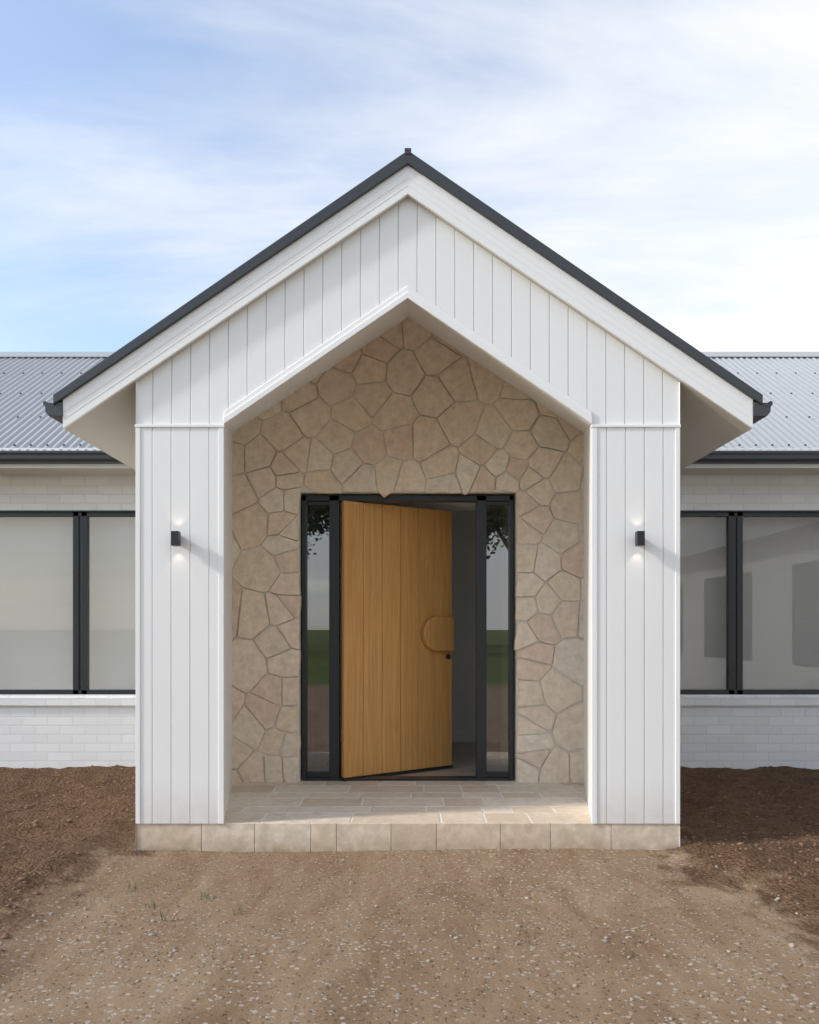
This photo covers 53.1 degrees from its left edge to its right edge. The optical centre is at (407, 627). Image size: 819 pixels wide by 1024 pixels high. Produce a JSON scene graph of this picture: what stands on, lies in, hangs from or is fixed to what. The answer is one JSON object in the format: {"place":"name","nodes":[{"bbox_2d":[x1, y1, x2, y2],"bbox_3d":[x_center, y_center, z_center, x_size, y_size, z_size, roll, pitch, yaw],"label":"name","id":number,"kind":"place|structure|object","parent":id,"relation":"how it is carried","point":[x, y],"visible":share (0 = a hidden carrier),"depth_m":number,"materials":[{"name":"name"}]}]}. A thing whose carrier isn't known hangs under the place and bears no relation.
{"place":"outdoors","nodes":[
{"label":"outdoors","id":0,"kind":"place"},
{"bbox_2d":[340,742,475,775],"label":"interior floor","id":1,"kind":"structure","parent":0,"point":[463,758],"depth_m":7.72,"materials":[{"name":"grey tile"}]},
{"bbox_2d":[340,511,475,741],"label":"interior wall","id":2,"kind":"structure","parent":1,"relation":"on","point":[464,616],"depth_m":9.25,"materials":[{"name":"white paint"}]},
{"bbox_2d":[340,503,513,777],"bbox_3d":[0.000,0.072,7.501,1.810,2.430,1.022,0,0,0],"label":"entry vestibule lining","id":3,"kind":"object","parent":1,"relation":"on","point":[454,506],"visible":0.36,"depth_m":7.64,"materials":[{"name":"white paint"}]},
{"bbox_2d":[136,382,679,849],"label":"portico side walls","id":4,"kind":"structure","parent":0,"point":[136,836],"depth_m":5.40,"materials":[{"name":"white wood"}]},
{"bbox_2d":[232,322,583,781],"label":"stone wall joints","id":5,"kind":"object","parent":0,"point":[305,490],"visible":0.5,"depth_m":6.84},
{"bbox_2d":[232,318,583,782],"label":"stone wall stones","id":6,"kind":"object","parent":5,"relation":"attached to","point":[256,569],"visible":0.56,"depth_m":6.82,"materials":[{"name":"beige stone"}]},
{"bbox_2d":[0,765,818,1023],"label":"ground","id":7,"kind":"structure","parent":0,"point":[298,973],"depth_m":4.05,"materials":[{"name":"brown soil"}]},
{"bbox_2d":[126,882,246,920],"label":"weed shoots","id":8,"kind":"object","parent":7,"relation":"on","point":[175,915],"visible":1,"depth_m":4.32,"materials":[{"name":"green"}]},
{"bbox_2d":[240,781,587,850],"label":"paving joints","id":9,"kind":"object","parent":7,"relation":"on","point":[411,797],"visible":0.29,"depth_m":5.92,"materials":[{"name":"beige concrete"}]},
{"bbox_2d":[136,198,678,823],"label":"gable wall cladding","id":10,"kind":"structure","parent":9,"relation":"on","point":[602,376],"depth_m":5.39,"materials":[{"name":"white wood"}]},
{"bbox_2d":[224,300,591,821],"bbox_3d":[0.000,-0.658,6.129,2.946,3.890,1.482,0,0,0],"label":"porch inner lining","id":11,"kind":"object","parent":10,"relation":"attached to","point":[401,313],"visible":1,"depth_m":6.02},
{"bbox_2d":[135,424,680,823],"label":"portico trims","id":12,"kind":"object","parent":10,"relation":"attached to","point":[594,622],"visible":1,"depth_m":5.38,"materials":[{"name":"white wood"}]},
{"bbox_2d":[65,196,750,469],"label":"soffit","id":13,"kind":"structure","parent":10,"relation":"on","point":[707,427],"depth_m":5.63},
{"bbox_2d":[635,531,644,545],"bbox_3d":[1.507,-0.580,5.338,0.048,0.094,0.100,0,0,0],"label":"wall light","id":14,"kind":"object","parent":10,"relation":"attached to","point":[639,538],"visible":1,"depth_m":5.29,"materials":[{"name":"black"}]},
{"bbox_2d":[224,779,591,825],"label":"porch tiles","id":15,"kind":"object","parent":9,"relation":"on","point":[385,801],"visible":0.62,"depth_m":6.04,"materials":[{"name":"beige tile"}]},
{"bbox_2d":[137,823,678,851],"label":"plinth tiles","id":16,"kind":"object","parent":9,"relation":"attached to","point":[271,837],"visible":0.58,"depth_m":5.40,"materials":[{"name":"stone"}]},
{"bbox_2d":[302,495,513,780],"bbox_3d":[0.000,0.085,6.952,1.788,2.410,0.113,0,0,0],"label":"door frame","id":17,"kind":"object","parent":9,"relation":"on","point":[333,502],"visible":1,"depth_m":6.91,"materials":[{"name":"black metal"}]},
{"bbox_2d":[342,500,451,777],"bbox_3d":[-0.077,0.095,7.199,1.146,2.325,0.045,0,0,-35],"label":"front door","id":18,"kind":"structure","parent":17,"relation":"attached to","point":[396,671],"depth_m":7.14,"materials":[{"name":"brown wood"}]},
{"bbox_2d":[341,765,452,780],"bbox_3d":[-0.077,1.268,7.199,1.150,0.022,0.053,0,0,-35],"label":"door bottom seal","id":19,"kind":"object","parent":18,"relation":"attached to","point":[403,772],"depth_m":7.19,"materials":[{"name":"black rubber"}]},
{"bbox_2d":[421,617,453,650],"bbox_3d":[0.269,0.052,7.376,0.340,0.310,0.062,0,0,-35],"label":"door handle","id":20,"kind":"object","parent":18,"relation":"attached to","point":[437,633],"visible":1,"depth_m":7.35,"materials":[{"name":"brown wood"}]},
{"bbox_2d":[307,505,508,770],"bbox_3d":[0.000,0.087,6.950,1.712,2.259,0.001,0,0,0],"label":"sidelight glass","id":21,"kind":"object","parent":17,"relation":"attached to","point":[318,637],"visible":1,"depth_m":6.95,"materials":[{"name":"clear glass"}]},
{"bbox_2d":[53,148,762,404],"bbox_3d":[0.000,-2.287,7.660,4.620,1.666,4.680,0,0,0],"label":"roof edge flashing","id":22,"kind":"object","parent":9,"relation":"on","point":[395,166],"visible":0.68,"depth_m":5.33,"materials":[{"name":"black metal"}]},
{"bbox_2d":[171,531,180,545],"bbox_3d":[-1.507,-0.580,5.338,0.048,0.094,0.100,0,0,0],"label":"wall light","id":23,"kind":"object","parent":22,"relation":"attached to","point":[175,538],"visible":1,"depth_m":5.29,"materials":[{"name":"black"}]},
{"bbox_2d":[43,401,772,423],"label":"portico gutters","id":24,"kind":"object","parent":22,"relation":"attached to","point":[55,411],"visible":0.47,"depth_m":5.34,"materials":[{"name":"black metal"}]},
{"bbox_2d":[63,165,752,428],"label":"barge boards","id":25,"kind":"object","parent":22,"relation":"attached to","point":[468,221],"visible":1,"depth_m":5.35,"materials":[{"name":"white paint"}]},
{"bbox_2d":[224,286,591,424],"bbox_3d":[0.000,-1.793,5.388,2.420,0.916,0.029,0,0,0],"label":"arch moulding","id":26,"kind":"object","parent":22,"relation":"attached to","point":[372,317],"visible":1,"depth_m":5.38,"materials":[{"name":"white paint"}]},
{"bbox_2d":[13,850,817,1023],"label":"gravel pebbles","id":27,"kind":"object","parent":7,"relation":"on","point":[792,945],"visible":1,"depth_m":3.82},
{"bbox_2d":[0,0,818,351],"label":"sky","id":28,"kind":"structure","parent":0,"point":[667,151],"materials":[{"name":"blue"}]},
{"label":"terrain","id":29,"kind":"structure","parent":0,"visible":0},
{"bbox_2d":[0,475,818,769],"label":"brick wall","id":30,"kind":"structure","parent":29,"relation":"on","point":[746,737],"depth_m":7.91,"materials":[{"name":"white brick"}]},
{"bbox_2d":[0,696,818,704],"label":"window sill bricks","id":31,"kind":"object","parent":30,"relation":"attached to","point":[684,700],"depth_m":7.87,"materials":[{"name":"white brick"}]},
{"bbox_2d":[0,510,818,511],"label":"window lintels","id":32,"kind":"object","parent":30,"relation":"attached to","point":[680,510],"depth_m":7.91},
{"bbox_2d":[0,357,818,450],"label":"roof slope","id":33,"kind":"structure","parent":30,"relation":"on","point":[796,428],"depth_m":8.85,"materials":[{"name":"grey metal"}]},
{"bbox_2d":[0,357,815,445],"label":"roof screws","id":34,"kind":"object","parent":33,"relation":"attached to","point":[711,357],"visible":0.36,"depth_m":8.26,"materials":[{"name":"grey metal"}]},
{"bbox_2d":[0,448,818,467],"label":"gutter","id":35,"kind":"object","parent":33,"relation":"attached to","point":[689,466],"depth_m":7.48,"materials":[{"name":"white paint"}]},
{"bbox_2d":[0,451,818,463],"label":"gutter","id":36,"kind":"object","parent":35,"relation":"attached to","point":[713,457],"depth_m":7.37,"materials":[{"name":"grey metal"}]},
{"bbox_2d":[0,352,818,356],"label":"ridge capping","id":37,"kind":"object","parent":33,"relation":"on","point":[707,354],"depth_m":10.38,"materials":[{"name":"grey metal"}]},
{"bbox_2d":[0,468,818,474],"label":"eave soffit","id":38,"kind":"structure","parent":33,"relation":"attached to","point":[683,471],"depth_m":7.72,"materials":[{"name":"beige paint"}]},
{"bbox_2d":[0,512,818,693],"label":"window frames","id":39,"kind":"structure","parent":30,"relation":"attached to","point":[734,602],"depth_m":7.94,"materials":[{"name":"black metal"}]},
{"bbox_2d":[0,517,818,688],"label":"window","id":40,"kind":"structure","parent":39,"relation":"attached to","point":[780,579],"depth_m":8.11,"materials":[{"name":"glass"}]}
]}

